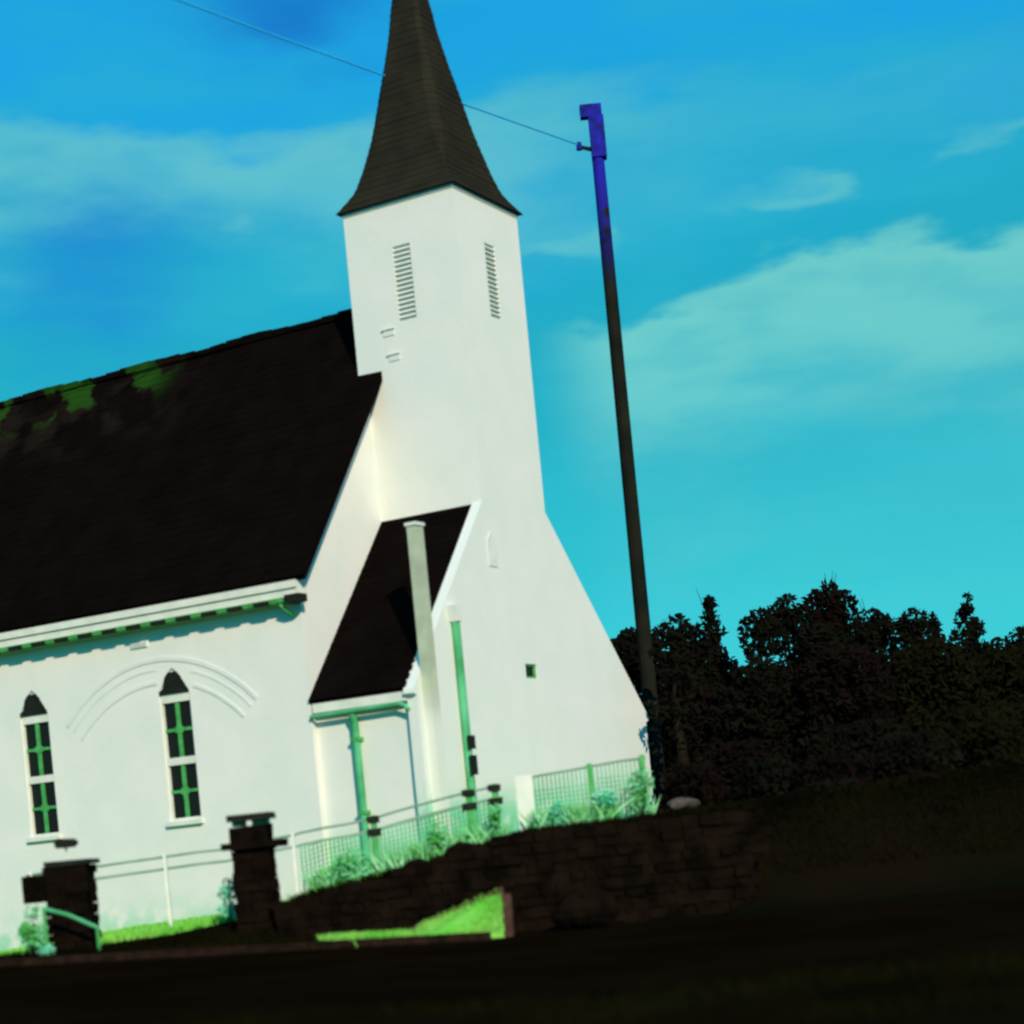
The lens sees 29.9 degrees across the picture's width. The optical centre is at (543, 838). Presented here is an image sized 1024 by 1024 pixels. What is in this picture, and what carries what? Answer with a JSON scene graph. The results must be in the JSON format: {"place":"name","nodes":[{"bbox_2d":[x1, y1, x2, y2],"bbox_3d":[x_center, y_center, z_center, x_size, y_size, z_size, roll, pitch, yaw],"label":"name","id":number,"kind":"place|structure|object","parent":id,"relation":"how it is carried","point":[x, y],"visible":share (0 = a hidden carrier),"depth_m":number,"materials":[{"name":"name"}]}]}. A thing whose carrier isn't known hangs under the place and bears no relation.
{"place":"outdoors","nodes":[
{"label":"outdoors","id":0,"kind":"place"},
{"bbox_2d":[0,889,1023,1023],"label":"road","id":1,"kind":"structure","parent":0,"point":[450,974],"depth_m":23.97,"materials":[{"name":"black asphalt"}]},
{"bbox_2d":[0,0,1023,693],"label":"sky","id":2,"kind":"structure","parent":0,"point":[816,207],"materials":[{"name":"blue"}]},
{"bbox_2d":[106,768,1023,1023],"bbox_3d":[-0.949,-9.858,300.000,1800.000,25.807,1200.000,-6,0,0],"label":"ground","id":3,"kind":"structure","parent":0,"point":[954,874],"depth_m":33.51,"materials":[{"name":"black soil"}]},
{"bbox_2d":[18,905,47,954],"bbox_3d":[-8.838,1.646,33.253,0.528,1.009,0.534,-6,0,0],"label":"shrub","id":4,"kind":"object","parent":3,"relation":"on","point":[33,938],"visible":0.99,"depth_m":33.15,"materials":[{"name":"green plant"}]},
{"bbox_2d":[36,943,55,955],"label":"shrub","id":5,"kind":"object","parent":3,"relation":"on","point":[48,948],"visible":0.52,"depth_m":32.46,"materials":[{"name":"teal plant"}]},
{"bbox_2d":[21,839,102,950],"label":"gate pillar","id":6,"kind":"structure","parent":3,"relation":"on","point":[68,886],"depth_m":33.65,"materials":[{"name":"stone"}]},
{"bbox_2d":[42,907,100,949],"bbox_3d":[-8.138,1.631,33.124,0.950,1.013,0.073,-6,0,-3],"label":"handrail","id":7,"kind":"object","parent":3,"relation":"on","point":[66,914],"visible":0.81,"depth_m":33.09,"materials":[{"name":"green metal"}]},
{"bbox_2d":[216,877,235,926],"bbox_3d":[-5.698,1.166,34.595,0.421,0.946,0.392,-6,0,-13],"label":"shrub","id":8,"kind":"object","parent":3,"relation":"on","point":[228,911],"visible":0.92,"depth_m":34.56,"materials":[{"name":"teal plant"}]},
{"bbox_2d":[0,932,491,966],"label":"kerb","id":9,"kind":"structure","parent":3,"relation":"on","point":[241,949],"depth_m":31.57,"materials":[{"name":"black concrete"}]},
{"bbox_2d":[220,812,287,936],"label":"gate pillar","id":10,"kind":"structure","parent":3,"relation":"on","point":[255,879],"depth_m":33.66,"materials":[{"name":"stone"}]},
{"bbox_2d":[0,0,653,951],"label":"church","id":11,"kind":"structure","parent":3,"relation":"on","point":[312,574],"depth_m":44.78,"materials":[{"name":"white paint"}]},
{"bbox_2d":[20,691,61,841],"bbox_3d":[-12.105,-1.756,46.068,1.040,3.617,0.250,-6,0,29],"label":"window","id":12,"kind":"structure","parent":11,"relation":"in","point":[34,716],"depth_m":46.11,"materials":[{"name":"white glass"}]},
{"bbox_2d":[159,669,203,826],"bbox_3d":[-8.342,-2.119,43.999,1.040,3.617,0.250,-6,0,29],"label":"window","id":13,"kind":"structure","parent":11,"relation":"in","point":[174,694],"depth_m":44.04,"materials":[{"name":"white glass"}]},
{"bbox_2d":[525,664,535,678],"bbox_3d":[-0.353,-3.954,45.423,0.080,0.340,0.550,-6,0,29],"label":"small window","id":14,"kind":"structure","parent":11,"relation":"in","point":[530,668],"depth_m":45.50,"materials":[{"name":"green glass"}]},
{"bbox_2d":[317,928,418,947],"bbox_3d":[-2.954,1.674,32.313,1.748,0.317,1.676,-6,0,0],"label":"grass strip","id":15,"kind":"object","parent":3,"relation":"on","point":[371,934],"depth_m":32.12,"materials":[{"name":"green plant"}]},
{"bbox_2d":[411,886,513,937],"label":"grass bank","id":16,"kind":"structure","parent":3,"relation":"on","point":[491,912],"depth_m":32.68,"materials":[{"name":"plant"}]},
{"bbox_2d":[0,760,1023,958],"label":"bank grass","id":17,"kind":"structure","parent":3,"relation":"on","point":[199,941],"depth_m":34.55,"materials":[{"name":"black plant"}]},
{"bbox_2d":[2,946,1023,1023],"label":"verge grass","id":18,"kind":"structure","parent":3,"relation":"on","point":[520,1017],"depth_m":16.84,"materials":[{"name":"black plant"}]},
{"bbox_2d":[271,802,769,941],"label":"retaining wall","id":19,"kind":"structure","parent":3,"relation":"on","point":[642,869],"depth_m":33.30,"materials":[{"name":"stone"}]},
{"bbox_2d":[403,858,427,869],"bbox_3d":[-2.233,0.476,33.507,0.444,0.272,0.312,-6,0,0],"label":"boulder","id":20,"kind":"object","parent":19,"relation":"on","point":[417,862],"visible":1,"depth_m":33.41,"materials":[{"name":"stone"}]},
{"bbox_2d":[444,841,476,855],"bbox_3d":[-1.430,0.213,33.535,0.600,0.338,0.369,-5,0,-15],"label":"boulder","id":21,"kind":"object","parent":19,"relation":"on","point":[458,846],"visible":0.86,"depth_m":33.44,"materials":[{"name":"stone"}]},
{"bbox_2d":[550,888,617,930],"bbox_3d":[0.675,1.234,32.172,1.152,0.763,0.600,-6,0,0],"label":"boulder","id":22,"kind":"object","parent":3,"relation":"on","point":[583,909],"visible":0.91,"depth_m":32.03,"materials":[{"name":"stone"}]},
{"bbox_2d":[576,103,668,813],"bbox_3d":[2.127,-10.020,52.000,0.804,19.781,0.435,-6,0,0],"label":"utility pole","id":23,"kind":"object","parent":3,"relation":"on","point":[591,113],"visible":0.95,"depth_m":51.84,"materials":[{"name":"black wood"}]},
{"bbox_2d":[177,0,577,144],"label":"overhead wire","id":24,"kind":"object","parent":23,"relation":"attached to","point":[228,18],"visible":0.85,"depth_m":44.16,"materials":[{"name":"black"}]},
{"bbox_2d":[610,626,668,754],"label":"broadleaf tree","id":25,"kind":"object","parent":3,"relation":"on","point":[624,642],"visible":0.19,"depth_m":59.68,"materials":[{"name":"green plant"}]},
{"bbox_2d":[645,629,703,806],"bbox_3d":[3.461,-2.882,49.430,1.464,5.096,1.319,-6,0,34],"label":"broadleaf tree","id":26,"kind":"object","parent":3,"relation":"on","point":[678,749],"visible":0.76,"depth_m":49.37,"materials":[{"name":"green plant"}]},
{"bbox_2d":[667,797,699,809],"bbox_3d":[2.922,-0.719,40.011,0.705,0.298,0.345,-6,0,0],"label":"boulder","id":27,"kind":"object","parent":3,"relation":"on","point":[680,802],"visible":0.71,"depth_m":39.88,"materials":[{"name":"stone"}]},
{"bbox_2d":[651,613,721,757],"bbox_3d":[4.188,-3.588,56.999,2.241,6.273,2.270,-6,0,0],"label":"broadleaf tree","id":28,"kind":"object","parent":3,"relation":"on","point":[692,633],"visible":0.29,"depth_m":56.79,"materials":[{"name":"green plant"}]},
{"bbox_2d":[642,679,731,800],"bbox_3d":[3.731,-2.419,54.035,2.438,4.095,3.081,-5,0,-41],"label":"broadleaf tree","id":29,"kind":"object","parent":3,"relation":"on","point":[696,722],"visible":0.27,"depth_m":53.46,"materials":[{"name":"green plant"}]},
{"bbox_2d":[661,762,731,811],"bbox_3d":[3.441,-1.033,42.936,1.594,1.457,1.885,-6,0,0],"label":"bush","id":30,"kind":"object","parent":3,"relation":"on","point":[697,780],"visible":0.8,"depth_m":42.73,"materials":[{"name":"green plant"}]},
{"bbox_2d":[696,589,748,748],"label":"pine tree","id":31,"kind":"object","parent":3,"relation":"on","point":[717,663],"visible":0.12,"depth_m":59.86,"materials":[{"name":"green plant"}]},
{"bbox_2d":[700,738,798,805],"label":"broadleaf tree","id":32,"kind":"object","parent":3,"relation":"on","point":[729,759],"visible":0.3,"depth_m":47.63,"materials":[{"name":"green plant"}]},
{"bbox_2d":[701,656,816,777],"bbox_3d":[6.120,-2.929,54.161,3.506,4.445,3.250,-6,0,0],"label":"broadleaf tree","id":33,"kind":"object","parent":3,"relation":"on","point":[768,691],"visible":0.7,"depth_m":53.86,"materials":[{"name":"green plant"}]},
{"bbox_2d":[736,606,790,755],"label":"broadleaf tree","id":34,"kind":"object","parent":3,"relation":"on","point":[760,634],"visible":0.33,"depth_m":57.83,"materials":[{"name":"green plant"}]},
{"bbox_2d":[726,755,806,801],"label":"broadleaf tree","id":35,"kind":"object","parent":3,"relation":"on","point":[763,777],"visible":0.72,"depth_m":41.13,"materials":[{"name":"green plant"}]},
{"bbox_2d":[762,593,821,762],"bbox_3d":[8.049,-4.365,59.956,2.284,6.730,2.207,-6,0,0],"label":"broadleaf tree","id":36,"kind":"object","parent":3,"relation":"on","point":[793,618],"visible":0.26,"depth_m":59.77,"materials":[{"name":"green plant"}]},
{"bbox_2d":[783,620,863,734],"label":"broadleaf tree","id":37,"kind":"object","parent":3,"relation":"on","point":[808,641],"visible":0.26,"depth_m":57.06,"materials":[{"name":"green plant"}]},
{"bbox_2d":[801,570,866,701],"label":"broadleaf tree","id":38,"kind":"object","parent":3,"relation":"on","point":[829,612],"visible":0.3,"depth_m":59.70,"materials":[{"name":"green plant"}]},
{"bbox_2d":[791,749,890,789],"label":"broadleaf tree","id":39,"kind":"object","parent":3,"relation":"on","point":[832,765],"visible":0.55,"depth_m":40.15,"materials":[{"name":"green plant"}]},
{"bbox_2d":[663,635,1023,810],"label":"wood","id":40,"kind":"object","parent":3,"relation":"on","point":[951,639],"visible":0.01,"depth_m":63.34,"materials":[{"name":"green plant"}]},
{"bbox_2d":[772,715,918,782],"bbox_3d":[7.529,-1.819,47.051,3.718,2.310,3.269,-6,0,0],"label":"broadleaf tree","id":41,"kind":"object","parent":3,"relation":"on","point":[854,737],"visible":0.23,"depth_m":46.75,"materials":[{"name":"green plant"}]},
{"bbox_2d":[794,641,914,761],"bbox_3d":[8.678,-3.268,53.518,3.205,4.475,3.909,-6,0,0],"label":"broadleaf tree","id":42,"kind":"object","parent":3,"relation":"on","point":[851,703],"visible":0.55,"depth_m":52.95,"materials":[{"name":"green plant"}]},
{"bbox_2d":[843,600,903,719],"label":"broadleaf tree","id":43,"kind":"object","parent":3,"relation":"on","point":[871,629],"visible":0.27,"depth_m":58.71,"materials":[{"name":"green plant"}]},
{"bbox_2d":[862,730,964,784],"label":"broadleaf tree","id":44,"kind":"object","parent":3,"relation":"on","point":[910,753],"visible":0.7,"depth_m":40.45,"materials":[{"name":"green plant"}]},
{"bbox_2d":[885,607,945,720],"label":"broadleaf tree","id":45,"kind":"object","parent":3,"relation":"on","point":[911,632],"visible":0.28,"depth_m":57.84,"materials":[{"name":"green plant"}]},
{"bbox_2d":[877,638,991,727],"bbox_3d":[11.039,-3.521,54.003,3.474,4.289,2.628,-6,0,0],"label":"broadleaf tree","id":46,"kind":"object","parent":3,"relation":"on","point":[936,673],"visible":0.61,"depth_m":53.55,"materials":[{"name":"green plant"}]},
{"bbox_2d":[924,611,949,709],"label":"pine tree","id":47,"kind":"object","parent":3,"relation":"on","point":[943,635],"visible":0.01,"depth_m":59.84,"materials":[{"name":"green plant"}]},
{"bbox_2d":[900,702,1023,750],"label":"broadleaf tree","id":48,"kind":"object","parent":3,"relation":"on","point":[930,721],"visible":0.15,"depth_m":46.64,"materials":[{"name":"green plant"}]},
{"bbox_2d":[946,591,999,705],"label":"pine tree","id":49,"kind":"object","parent":3,"relation":"on","point":[972,632],"visible":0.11,"depth_m":59.85,"materials":[{"name":"green plant"}]},
{"bbox_2d":[927,716,1023,772],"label":"broadleaf tree","id":50,"kind":"object","parent":3,"relation":"on","point":[989,740],"visible":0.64,"depth_m":41.15,"materials":[{"name":"green plant"}]},
{"bbox_2d":[935,643,1023,715],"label":"broadleaf tree","id":51,"kind":"object","parent":3,"relation":"on","point":[1010,662],"visible":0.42,"depth_m":54.16,"materials":[{"name":"green plant"}]},
{"bbox_2d":[988,626,1023,691],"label":"broadleaf tree","id":52,"kind":"object","parent":3,"relation":"on","point":[1019,633],"visible":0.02,"depth_m":61.77,"materials":[{"name":"green plant"}]},
{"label":"lawn","id":53,"kind":"structure","parent":0,"visible":0},
{"bbox_2d":[26,832,299,926],"bbox_3d":[-7.571,1.180,38.500,5.504,2.129,0.100,-6,0,0],"label":"wire fence","id":54,"kind":"object","parent":53,"relation":"on","point":[293,847],"visible":0.59,"depth_m":38.48,"materials":[{"name":"white metal"}]},
{"bbox_2d":[0,871,383,954],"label":"lawn grass","id":55,"kind":"structure","parent":53,"relation":"on","point":[145,930],"depth_m":36.06,"materials":[{"name":"green plant"}]},
{"bbox_2d":[326,848,370,884],"bbox_3d":[-3.892,0.631,37.997,0.954,0.861,0.784,-6,0,0],"label":"shrub","id":56,"kind":"object","parent":53,"relation":"on","point":[352,863],"visible":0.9,"depth_m":37.90,"materials":[{"name":"green plant"}]},
{"bbox_2d":[297,783,502,891],"bbox_3d":[-2.822,0.087,38.475,4.172,2.016,0.150,-6,0,0],"label":"wire fence","id":57,"kind":"object","parent":53,"relation":"on","point":[469,806],"visible":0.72,"depth_m":38.49,"materials":[{"name":"white metal"}]},
{"bbox_2d":[424,821,451,856],"bbox_3d":[-2.090,0.108,38.113,0.575,0.949,0.558,-6,0,0],"label":"shrub","id":58,"kind":"object","parent":53,"relation":"on","point":[436,840],"visible":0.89,"depth_m":38.02,"materials":[{"name":"green plant"}]},
{"bbox_2d":[298,794,660,889],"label":"fence weeds","id":59,"kind":"object","parent":53,"relation":"on","point":[576,813],"visible":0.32,"depth_m":38.11,"materials":[{"name":"green plant"}]},
{"bbox_2d":[484,803,503,836],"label":"shrub","id":60,"kind":"object","parent":53,"relation":"on","point":[494,812],"visible":0.91,"depth_m":37.95,"materials":[{"name":"green plant"}]},
{"bbox_2d":[541,800,568,825],"bbox_3d":[0.234,-0.402,38.061,0.603,0.739,0.660,-6,0,0],"label":"shrub","id":61,"kind":"object","parent":53,"relation":"on","point":[558,813],"visible":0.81,"depth_m":37.97,"materials":[{"name":"teal plant"}]},
{"bbox_2d":[515,754,648,830],"bbox_3d":[0.807,-0.755,38.500,2.651,1.628,0.100,-6,0,0],"label":"wire fence","id":62,"kind":"object","parent":53,"relation":"on","point":[525,794],"visible":0.6,"depth_m":38.49,"materials":[{"name":"metal"}]},
{"bbox_2d":[590,787,625,817],"bbox_3d":[1.290,-0.606,38.166,0.699,0.869,0.485,-5,0,31],"label":"shrub","id":63,"kind":"object","parent":53,"relation":"on","point":[604,799],"visible":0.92,"depth_m":38.12,"materials":[{"name":"teal plant"}]},
{"bbox_2d":[623,765,654,814],"bbox_3d":[1.932,-0.859,38.131,0.668,1.206,0.497,-6,0,-23],"label":"shrub","id":64,"kind":"object","parent":53,"relation":"on","point":[640,801],"visible":0.95,"depth_m":38.10,"materials":[{"name":"green plant"}]}
]}

